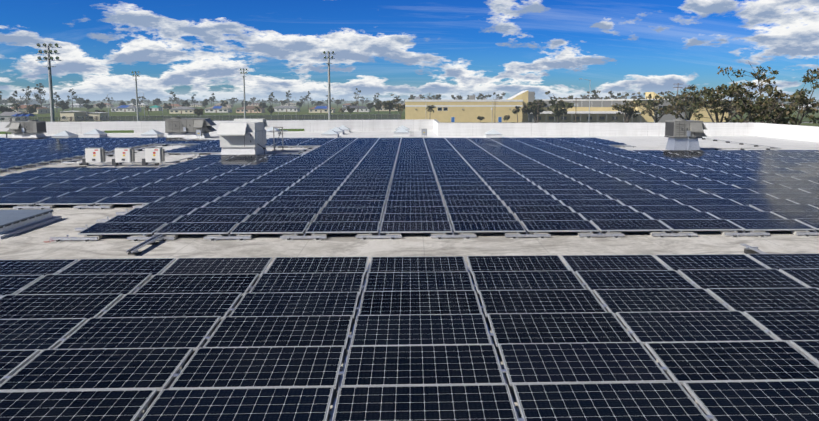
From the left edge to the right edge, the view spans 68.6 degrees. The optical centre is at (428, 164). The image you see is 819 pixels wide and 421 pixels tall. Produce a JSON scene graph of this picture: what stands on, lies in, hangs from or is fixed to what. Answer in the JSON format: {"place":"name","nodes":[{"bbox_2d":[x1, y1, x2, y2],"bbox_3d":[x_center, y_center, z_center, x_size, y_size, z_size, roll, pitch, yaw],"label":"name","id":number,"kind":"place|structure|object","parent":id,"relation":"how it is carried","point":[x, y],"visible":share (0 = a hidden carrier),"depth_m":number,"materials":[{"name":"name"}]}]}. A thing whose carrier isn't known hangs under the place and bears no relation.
{"place":"outdoors","nodes":[
{"label":"outdoors","id":0,"kind":"place"},
{"bbox_2d":[2,98,40,104],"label":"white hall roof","id":1,"kind":"structure","parent":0,"point":[34,101],"depth_m":1227.03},
{"bbox_2d":[42,104,59,107],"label":"house","id":2,"kind":"structure","parent":0,"point":[47,105],"depth_m":754.52,"materials":[{"name":"white"}]},
{"bbox_2d":[69,103,83,106],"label":"house","id":3,"kind":"structure","parent":0,"point":[77,105],"depth_m":803.22,"materials":[{"name":"white"}]},
{"bbox_2d":[111,105,140,111],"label":"grey house","id":4,"kind":"structure","parent":0,"point":[126,108],"depth_m":497.21,"materials":[{"name":"white"}]},
{"bbox_2d":[128,103,147,106],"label":"house","id":5,"kind":"structure","parent":0,"point":[142,105],"depth_m":874.20,"materials":[{"name":"white"}]},
{"bbox_2d":[161,104,181,108],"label":"house","id":6,"kind":"structure","parent":0,"point":[176,105],"depth_m":652.35,"materials":[{"name":"ceramic"}]},
{"bbox_2d":[169,107,196,113],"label":"house","id":7,"kind":"structure","parent":0,"point":[183,110],"depth_m":432.90,"materials":[{"name":"white paint"}]},
{"bbox_2d":[189,103,203,106],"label":"house","id":8,"kind":"structure","parent":0,"point":[197,105],"depth_m":883.37,"materials":[{"name":"white"}]},
{"bbox_2d":[205,106,231,112],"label":"house","id":9,"kind":"structure","parent":0,"point":[217,109],"depth_m":469.45,"materials":[{"name":"white"}]},
{"bbox_2d":[214,103,232,106],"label":"house","id":10,"kind":"structure","parent":0,"point":[227,105],"depth_m":794.22,"materials":[{"name":"white"}]},
{"bbox_2d":[236,106,264,112],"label":"house","id":11,"kind":"structure","parent":0,"point":[250,109],"depth_m":457.99,"materials":[{"name":"white"}]},
{"bbox_2d":[273,106,299,111],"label":"house","id":12,"kind":"structure","parent":0,"point":[288,109],"depth_m":503.56,"materials":[{"name":"white"}]},
{"bbox_2d":[309,106,334,112],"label":"house","id":13,"kind":"structure","parent":0,"point":[320,109],"depth_m":460.68,"materials":[{"name":"ceramic"}]},
{"bbox_2d":[342,106,369,111],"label":"house","id":14,"kind":"structure","parent":0,"point":[363,109],"depth_m":494.34,"materials":[{"name":"white"}]},
{"bbox_2d":[375,105,397,110],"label":"house","id":15,"kind":"structure","parent":0,"point":[383,109],"depth_m":536.30,"materials":[{"name":"white"}]},
{"bbox_2d":[0,118,816,133],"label":"sports ground","id":16,"kind":"structure","parent":0,"point":[111,131],"depth_m":258.92,"materials":[{"name":"plant"}]},
{"bbox_2d":[10,113,37,120],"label":"blue shade canopy","id":17,"kind":"object","parent":16,"relation":"on","point":[23,115],"visible":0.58,"depth_m":251.21,"materials":[{"name":"fabric"}]},
{"bbox_2d":[35,43,61,121],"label":"flood mast","id":18,"kind":"object","parent":16,"relation":"on","point":[48,51],"visible":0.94,"depth_m":83.43,"materials":[{"name":"metal"}]},
{"bbox_2d":[132,71,139,120],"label":"flood mast","id":19,"kind":"object","parent":16,"relation":"on","point":[136,76],"visible":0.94,"depth_m":169.49,"materials":[{"name":"metal"}]},
{"bbox_2d":[0,114,372,121],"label":"field fence","id":20,"kind":"object","parent":16,"relation":"on","point":[74,120],"depth_m":276.12,"materials":[{"name":"metal"}]},
{"bbox_2d":[239,68,248,118],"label":"flood mast","id":21,"kind":"object","parent":16,"relation":"on","point":[243,73],"visible":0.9,"depth_m":172.31,"materials":[{"name":"metal"}]},
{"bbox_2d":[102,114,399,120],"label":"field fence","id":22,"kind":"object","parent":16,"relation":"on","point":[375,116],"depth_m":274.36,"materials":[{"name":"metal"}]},
{"bbox_2d":[323,51,334,119],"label":"flood mast","id":23,"kind":"object","parent":16,"relation":"on","point":[329,96],"visible":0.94,"depth_m":115.10,"materials":[{"name":"metal"}]},
{"bbox_2d":[0,130,818,420],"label":"roof","id":24,"kind":"structure","parent":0,"point":[31,244],"depth_m":15.78,"materials":[{"name":"grey concrete"}]},
{"bbox_2d":[5,120,45,137],"bbox_3d":[-40.380,-3.563,59.872,3.140,1.723,2.030,0,6,-2],"label":"rooftop hvac unit","id":25,"kind":"object","parent":24,"relation":"on","point":[17,128],"visible":0.96,"depth_m":59.36,"materials":[{"name":"paint"}]},
{"bbox_2d":[0,209,61,238],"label":"skylight","id":26,"kind":"object","parent":24,"relation":"on","point":[13,222],"visible":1,"depth_m":17.62,"materials":[{"name":"grey metal"}]},
{"bbox_2d":[51,131,78,137],"bbox_3d":[-34.641,-2.825,57.104,1.790,0.848,1.790,0,6,-2],"label":"skylight","id":27,"kind":"object","parent":24,"relation":"on","point":[64,134],"visible":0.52,"depth_m":56.62,"materials":[{"name":"white plastic"}]},
{"bbox_2d":[82,147,107,166],"bbox_3d":[-18.857,-0.451,33.995,1.380,1.066,1.000,0,6,-2],"label":"inverter","id":28,"kind":"object","parent":24,"relation":"on","point":[94,155],"visible":1,"depth_m":33.74,"materials":[{"name":"metal"}]},
{"bbox_2d":[82,129,108,137],"bbox_3d":[-33.433,-3.150,60.124,1.790,0.848,1.790,0,6,-2],"label":"skylight","id":29,"kind":"object","parent":24,"relation":"on","point":[95,133],"visible":0.9,"depth_m":59.44,"materials":[{"name":"white plastic"}]},
{"bbox_2d":[112,147,136,166],"bbox_3d":[-17.218,-0.456,34.044,1.380,1.066,1.000,0,6,-2],"label":"inverter","id":30,"kind":"object","parent":24,"relation":"on","point":[124,154],"visible":0.96,"depth_m":33.79,"materials":[{"name":"metal"}]},
{"bbox_2d":[62,138,198,164],"bbox_3d":[-18.255,-1.224,45.421,6.560,0.160,22.160,0,6,-2],"label":"pipe","id":31,"kind":"object","parent":24,"relation":"on","point":[75,161],"visible":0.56,"depth_m":35.13,"materials":[{"name":"grey metal"}]},
{"bbox_2d":[126,234,165,254],"bbox_3d":[-7.187,1.992,15.597,0.280,0.146,2.600,0,6,-2],"label":"cable tray","id":32,"kind":"object","parent":24,"relation":"on","point":[134,249],"visible":0.67,"depth_m":15.03,"materials":[{"name":"metal"}]},
{"bbox_2d":[141,129,163,137],"bbox_3d":[-27.411,-3.084,59.511,1.790,0.848,1.790,0,6,-2],"label":"skylight","id":33,"kind":"object","parent":24,"relation":"on","point":[152,133],"visible":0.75,"depth_m":58.85,"materials":[{"name":"white plastic"}]},
{"bbox_2d":[142,147,166,166],"bbox_3d":[-15.539,-0.461,34.095,1.380,1.066,1.000,0,6,-2],"label":"inverter","id":34,"kind":"object","parent":24,"relation":"on","point":[154,154],"visible":1,"depth_m":33.84,"materials":[{"name":"metal"}]},
{"bbox_2d":[170,155,206,162],"bbox_3d":[-14.988,-0.299,36.825,0.854,0.160,4.517,1,6,8],"label":"pipe","id":35,"kind":"object","parent":24,"relation":"on","point":[188,158],"visible":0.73,"depth_m":37.37,"materials":[{"name":"grey metal"}]},
{"bbox_2d":[165,117,216,137],"bbox_3d":[-23.503,-3.644,59.223,4.440,2.023,2.330,0,6,-2],"label":"rooftop hvac unit","id":36,"kind":"object","parent":24,"relation":"on","point":[189,126],"visible":1,"depth_m":58.49,"materials":[{"name":"paint"}]},
{"bbox_2d":[168,121,181,128],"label":"rtu louvres","id":37,"kind":"object","parent":36,"relation":"attached to","point":[174,124],"visible":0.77,"depth_m":58.39,"materials":[{"name":"grey paint"}]},
{"bbox_2d":[195,130,202,139],"bbox_3d":[-21.727,-2.847,56.834,0.660,0.946,0.518,0,6,-2],"label":"combiner box","id":38,"kind":"object","parent":24,"relation":"on","point":[198,132],"visible":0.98,"depth_m":56.58,"materials":[{"name":"metal"}]},
{"bbox_2d":[217,119,287,154],"bbox_3d":[-12.241,-1.972,41.832,3.650,2.418,5.400,0,6,-2],"label":"rooftop hvac unit","id":39,"kind":"object","parent":24,"relation":"on","point":[242,136],"visible":0.88,"depth_m":39.71,"materials":[{"name":"paint"}]},
{"bbox_2d":[266,127,281,134],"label":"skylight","id":40,"kind":"object","parent":24,"relation":"on","point":[268,132],"visible":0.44,"depth_m":65.17,"materials":[{"name":"white plastic"}]},
{"bbox_2d":[267,146,311,153],"bbox_3d":[-9.988,-1.041,43.681,2.260,0.168,6.160,0,6,-2],"label":"pipe","id":41,"kind":"object","parent":24,"relation":"on","point":[299,152],"visible":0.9,"depth_m":40.83,"materials":[{"name":"grey metal"}]},
{"bbox_2d":[321,129,340,136],"bbox_3d":[-9.810,-3.109,59.745,1.790,0.848,1.790,0,6,-2],"label":"skylight","id":42,"kind":"object","parent":24,"relation":"on","point":[330,133],"visible":0.71,"depth_m":59.06,"materials":[{"name":"white plastic"}]},
{"bbox_2d":[331,127,344,134],"bbox_3d":[-10.078,-3.697,65.208,1.790,0.848,1.790,0,6,-2],"label":"roof vent","id":43,"kind":"object","parent":24,"relation":"on","point":[338,130],"visible":0.46,"depth_m":64.58,"materials":[{"name":"white plastic"}]},
{"bbox_2d":[338,125,350,132],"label":"roof vent","id":44,"kind":"object","parent":24,"relation":"on","point":[345,129],"visible":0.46,"depth_m":69.14,"materials":[{"name":"white plastic"}]},
{"bbox_2d":[276,137,432,137],"bbox_3d":[-10.046,-2.544,57.686,20.800,0.160,0.320,0,6,-2],"label":"wall conduit","id":45,"kind":"object","parent":24,"relation":"on","point":[360,137],"depth_m":57.73,"materials":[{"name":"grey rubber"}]},
{"bbox_2d":[393,128,409,135],"bbox_3d":[-2.861,-3.474,63.138,1.790,0.848,1.790,0,6,-2],"label":"skylight","id":46,"kind":"object","parent":24,"relation":"on","point":[401,132],"visible":0.94,"depth_m":62.39,"materials":[{"name":"white plastic"}]},
{"bbox_2d":[0,119,818,141],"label":"parapet","id":47,"kind":"structure","parent":24,"relation":"on","point":[800,132],"depth_m":62.76,"materials":[{"name":"white paint"}]},
{"bbox_2d":[0,138,818,420],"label":"solar panel mounting","id":48,"kind":"object","parent":24,"relation":"on","point":[437,236],"visible":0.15,"depth_m":16.28,"materials":[{"name":"metal"}]},
{"bbox_2d":[0,137,818,420],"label":"solar panels","id":49,"kind":"object","parent":48,"relation":"on","point":[421,347],"visible":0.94,"depth_m":10.19,"materials":[{"name":"blue glass"}]},
{"bbox_2d":[484,129,502,137],"bbox_3d":[6.397,-3.108,59.738,1.790,0.848,1.790,0,6,-2],"label":"skylight","id":50,"kind":"object","parent":24,"relation":"on","point":[492,133],"visible":0.85,"depth_m":59.02,"materials":[{"name":"white plastic"}]},
{"bbox_2d":[664,119,707,149],"bbox_3d":[19.166,-2.214,44.533,2.540,2.323,2.030,0,6,-2],"label":"rooftop ventilation unit","id":51,"kind":"object","parent":24,"relation":"on","point":[694,129],"visible":0.98,"depth_m":44.09,"materials":[{"name":"paint"}]},
{"bbox_2d":[676,124,685,134],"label":"rooftop unit louvres","id":52,"kind":"object","parent":51,"relation":"attached to","point":[681,130],"visible":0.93,"depth_m":43.84,"materials":[{"name":"grey paint"}]},
{"bbox_2d":[702,138,780,149],"bbox_3d":[23.326,-2.098,53.543,6.060,0.160,17.560,0,6,-2],"label":"hvac conduit","id":53,"kind":"object","parent":24,"relation":"on","point":[740,144],"visible":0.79,"depth_m":45.02,"materials":[{"name":"grey metal"}]},
{"bbox_2d":[740,243,767,253],"bbox_3d":[7.892,2.134,14.212,0.320,0.160,1.700,0,6,-2],"label":"wind deflector","id":54,"kind":"object","parent":24,"relation":"on","point":[751,250],"visible":0.42,"depth_m":14.58,"materials":[{"name":"grey metal"}]},
{"bbox_2d":[0,101,818,126],"bbox_3d":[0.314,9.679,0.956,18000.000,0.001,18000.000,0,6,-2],"label":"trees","id":55,"kind":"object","parent":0,"point":[304,110],"depth_m":436.51,"materials":[{"name":"green plant"}]},
{"bbox_2d":[0,106,13,112],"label":"house","id":56,"kind":"structure","parent":55,"relation":"on","point":[3,109],"depth_m":308.60,"materials":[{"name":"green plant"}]},
{"bbox_2d":[8,91,16,102],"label":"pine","id":57,"kind":"object","parent":55,"relation":"on","point":[10,98],"visible":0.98,"depth_m":440.65,"materials":[{"name":"green plant"}]},
{"bbox_2d":[0,112,29,121],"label":"building","id":58,"kind":"structure","parent":55,"relation":"on","point":[5,114],"depth_m":260.43,"materials":[{"name":"white"}]},
{"bbox_2d":[10,103,21,111],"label":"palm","id":59,"kind":"object","parent":55,"relation":"on","point":[16,106],"visible":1,"depth_m":310.41,"materials":[{"name":"green plant"}]},
{"bbox_2d":[12,98,24,104],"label":"house","id":60,"kind":"structure","parent":55,"relation":"on","point":[18,101],"depth_m":623.33,"materials":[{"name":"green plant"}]},
{"bbox_2d":[19,86,31,113],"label":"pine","id":61,"kind":"object","parent":55,"relation":"on","point":[27,94],"visible":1,"depth_m":413.00,"materials":[{"name":"green plant"}]},
{"bbox_2d":[11,105,49,113],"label":"long brown house","id":62,"kind":"structure","parent":55,"relation":"on","point":[42,110],"depth_m":430.64,"materials":[{"name":"ceramic"}]},
{"bbox_2d":[26,104,40,117],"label":"tree","id":63,"kind":"object","parent":55,"relation":"on","point":[31,108],"visible":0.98,"depth_m":331.61,"materials":[{"name":"green plant"}]},
{"bbox_2d":[32,83,45,107],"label":"pine","id":64,"kind":"object","parent":55,"relation":"on","point":[40,91],"visible":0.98,"depth_m":433.54,"materials":[{"name":"green plant"}]},
{"bbox_2d":[53,92,60,111],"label":"pine","id":65,"kind":"object","parent":55,"relation":"on","point":[57,96],"visible":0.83,"depth_m":473.19,"materials":[{"name":"green plant"}]},
{"bbox_2d":[56,100,68,110],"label":"tree","id":66,"kind":"object","parent":55,"relation":"on","point":[62,104],"visible":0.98,"depth_m":407.32,"materials":[{"name":"green plant"}]},
{"bbox_2d":[67,89,76,110],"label":"pine","id":67,"kind":"object","parent":55,"relation":"on","point":[73,93],"visible":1,"depth_m":513.86,"materials":[{"name":"green plant"}]},
{"bbox_2d":[60,111,85,120],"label":"beige house","id":68,"kind":"structure","parent":55,"relation":"on","point":[82,114],"depth_m":277.68,"materials":[{"name":"white paint"}]},
{"bbox_2d":[75,97,83,104],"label":"tree","id":69,"kind":"object","parent":55,"relation":"on","point":[79,100],"visible":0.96,"depth_m":703.40,"materials":[{"name":"green plant"}]},
{"bbox_2d":[82,99,93,109],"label":"tree","id":70,"kind":"object","parent":55,"relation":"on","point":[87,106],"visible":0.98,"depth_m":449.42,"materials":[{"name":"green plant"}]},
{"bbox_2d":[87,112,108,120],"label":"beige house","id":71,"kind":"structure","parent":55,"relation":"on","point":[104,114],"depth_m":285.71,"materials":[{"name":"white paint"}]},
{"bbox_2d":[96,102,105,109],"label":"tree","id":72,"kind":"object","parent":55,"relation":"on","point":[101,105],"visible":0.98,"depth_m":488.73,"materials":[{"name":"green plant"}]},
{"bbox_2d":[138,96,145,106],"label":"tree","id":73,"kind":"object","parent":55,"relation":"on","point":[142,97],"visible":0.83,"depth_m":771.42,"materials":[{"name":"green plant"}]},
{"bbox_2d":[148,105,161,110],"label":"teal house","id":74,"kind":"structure","parent":55,"relation":"on","point":[155,108],"depth_m":543.34,"materials":[{"name":"white"}]},
{"bbox_2d":[153,98,161,104],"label":"tree","id":75,"kind":"object","parent":55,"relation":"on","point":[157,100],"visible":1,"depth_m":634.27,"materials":[{"name":"green plant"}]},
{"bbox_2d":[163,103,171,111],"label":"tree","id":76,"kind":"object","parent":55,"relation":"on","point":[165,106],"visible":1,"depth_m":474.03,"materials":[{"name":"green plant"}]},
{"bbox_2d":[169,91,176,107],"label":"pine","id":77,"kind":"object","parent":55,"relation":"on","point":[174,98],"visible":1,"depth_m":584.26,"materials":[{"name":"green plant"}]},
{"bbox_2d":[182,100,189,106],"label":"tree","id":78,"kind":"object","parent":55,"relation":"on","point":[186,103],"visible":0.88,"depth_m":479.74,"materials":[{"name":"green plant"}]},
{"bbox_2d":[194,108,203,115],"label":"tree","id":79,"kind":"object","parent":55,"relation":"on","point":[198,112],"visible":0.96,"depth_m":320.71,"materials":[{"name":"green plant"}]},
{"bbox_2d":[202,99,208,107],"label":"tree","id":80,"kind":"object","parent":55,"relation":"on","point":[205,102],"visible":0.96,"depth_m":521.18,"materials":[{"name":"green plant"}]},
{"bbox_2d":[220,100,227,106],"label":"tree","id":81,"kind":"object","parent":55,"relation":"on","point":[223,103],"visible":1,"depth_m":563.87,"materials":[{"name":"green plant"}]},
{"bbox_2d":[259,102,268,107],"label":"tree","id":82,"kind":"object","parent":55,"relation":"on","point":[262,105],"visible":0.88,"depth_m":498.02,"materials":[{"name":"green plant"}]},
{"bbox_2d":[267,105,274,112],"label":"tree","id":83,"kind":"object","parent":55,"relation":"on","point":[270,109],"visible":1,"depth_m":384.44,"materials":[{"name":"green plant"}]},
{"bbox_2d":[347,106,354,112],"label":"tree","id":84,"kind":"object","parent":55,"relation":"on","point":[350,110],"visible":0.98,"depth_m":383.27,"materials":[{"name":"green plant"}]},
{"bbox_2d":[366,102,373,111],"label":"tree","id":85,"kind":"object","parent":55,"relation":"on","point":[369,105],"visible":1,"depth_m":473.85,"materials":[{"name":"green plant"}]},
{"bbox_2d":[373,100,382,112],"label":"tree","id":86,"kind":"object","parent":55,"relation":"on","point":[378,104],"visible":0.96,"depth_m":375.56,"materials":[{"name":"green plant"}]},
{"bbox_2d":[383,98,399,113],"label":"tree","id":87,"kind":"object","parent":55,"relation":"on","point":[387,105],"visible":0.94,"depth_m":326.74,"materials":[{"name":"green plant"}]},
{"bbox_2d":[0,98,793,105],"bbox_3d":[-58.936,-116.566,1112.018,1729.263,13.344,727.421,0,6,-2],"label":"tree belt","id":88,"kind":"object","parent":55,"relation":"on","point":[4,101],"visible":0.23,"depth_m":1040.50,"materials":[{"name":"green plant"}]},
{"bbox_2d":[392,104,404,119],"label":"tree","id":89,"kind":"object","parent":55,"relation":"on","point":[399,107],"visible":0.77,"depth_m":297.24,"materials":[{"name":"green plant"}]},
{"bbox_2d":[408,94,424,99],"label":"tree","id":90,"kind":"object","parent":55,"relation":"on","point":[412,97],"visible":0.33,"depth_m":514.62,"materials":[{"name":"green plant"}]},
{"bbox_2d":[44,99,818,103],"bbox_3d":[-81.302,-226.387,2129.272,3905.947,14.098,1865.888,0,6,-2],"label":"houses","id":91,"kind":"structure","parent":55,"relation":"on","point":[99,101],"depth_m":1830.01,"materials":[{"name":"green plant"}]},
{"bbox_2d":[430,94,440,99],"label":"tree","id":92,"kind":"object","parent":55,"relation":"on","point":[436,97],"visible":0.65,"depth_m":556.12,"materials":[{"name":"green plant"}]},
{"bbox_2d":[476,93,491,99],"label":"tree","id":93,"kind":"object","parent":55,"relation":"on","point":[481,98],"visible":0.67,"depth_m":553.89,"materials":[{"name":"green plant"}]},
{"bbox_2d":[493,92,505,99],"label":"tree","id":94,"kind":"object","parent":55,"relation":"on","point":[501,97],"visible":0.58,"depth_m":633.77,"materials":[{"name":"green plant"}]},
{"bbox_2d":[512,106,520,122],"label":"palm","id":95,"kind":"object","parent":55,"relation":"on","point":[517,109],"visible":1,"depth_m":245.72,"materials":[{"name":"green plant"}]},
{"bbox_2d":[521,100,546,122],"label":"tree","id":96,"kind":"object","parent":55,"relation":"on","point":[534,108],"visible":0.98,"depth_m":233.85,"materials":[{"name":"green plant"}]},
{"bbox_2d":[545,91,564,98],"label":"tree","id":97,"kind":"object","parent":55,"relation":"on","point":[548,92],"visible":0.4,"depth_m":505.57,"materials":[{"name":"green plant"}]},
{"bbox_2d":[547,99,573,122],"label":"tree","id":98,"kind":"object","parent":55,"relation":"on","point":[556,108],"visible":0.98,"depth_m":227.09,"materials":[{"name":"green plant"}]},
{"bbox_2d":[405,90,730,121],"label":"building","id":99,"kind":"structure","parent":55,"relation":"on","point":[471,109],"depth_m":264.51,"materials":[{"name":"yellow paint"}]},
{"bbox_2d":[582,90,602,98],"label":"tree","id":100,"kind":"object","parent":55,"relation":"on","point":[595,95],"visible":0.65,"depth_m":496.68,"materials":[{"name":"green plant"}]},
{"bbox_2d":[604,91,628,98],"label":"tree","id":101,"kind":"object","parent":55,"relation":"on","point":[612,95],"visible":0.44,"depth_m":426.63,"materials":[{"name":"green plant"}]},
{"bbox_2d":[611,98,643,122],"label":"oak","id":102,"kind":"object","parent":55,"relation":"on","point":[627,110],"visible":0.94,"depth_m":164.62,"materials":[{"name":"green plant"}]},
{"bbox_2d":[630,92,644,98],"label":"tree","id":103,"kind":"object","parent":55,"relation":"on","point":[635,96],"visible":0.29,"depth_m":468.33,"materials":[{"name":"green plant"}]},
{"bbox_2d":[632,92,675,122],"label":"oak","id":104,"kind":"object","parent":55,"relation":"on","point":[651,104],"visible":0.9,"depth_m":157.79,"materials":[{"name":"green plant"}]},
{"bbox_2d":[662,84,706,119],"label":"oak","id":105,"kind":"object","parent":55,"relation":"on","point":[681,102],"visible":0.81,"depth_m":137.01,"materials":[{"name":"green plant"}]},
{"bbox_2d":[718,93,735,121],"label":"tree","id":106,"kind":"object","parent":55,"relation":"on","point":[721,100],"visible":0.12,"depth_m":266.40,"materials":[{"name":"green plant"}]},
{"bbox_2d":[690,82,775,122],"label":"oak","id":107,"kind":"object","parent":55,"relation":"on","point":[718,95],"visible":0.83,"depth_m":107.04,"materials":[{"name":"green plant"}]},
{"bbox_2d":[721,90,781,122],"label":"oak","id":108,"kind":"object","parent":55,"relation":"on","point":[743,97],"visible":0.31,"depth_m":122.51,"materials":[{"name":"green plant"}]},
{"bbox_2d":[717,61,815,123],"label":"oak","id":109,"kind":"object","parent":55,"relation":"on","point":[759,108],"visible":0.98,"depth_m":90.39,"materials":[{"name":"green plant"}]},
{"bbox_2d":[747,68,818,124],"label":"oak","id":110,"kind":"object","parent":55,"relation":"on","point":[807,108],"visible":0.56,"depth_m":97.21,"materials":[{"name":"green plant"}]},
{"bbox_2d":[0,0,818,100],"label":"sky","id":111,"kind":"structure","parent":0,"point":[185,48],"materials":[{"name":"blue"}]},
{"bbox_2d":[426,105,435,112],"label":"palm","id":112,"kind":"object","parent":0,"point":[429,108],"visible":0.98,"depth_m":249.19,"materials":[{"name":"green plant"}]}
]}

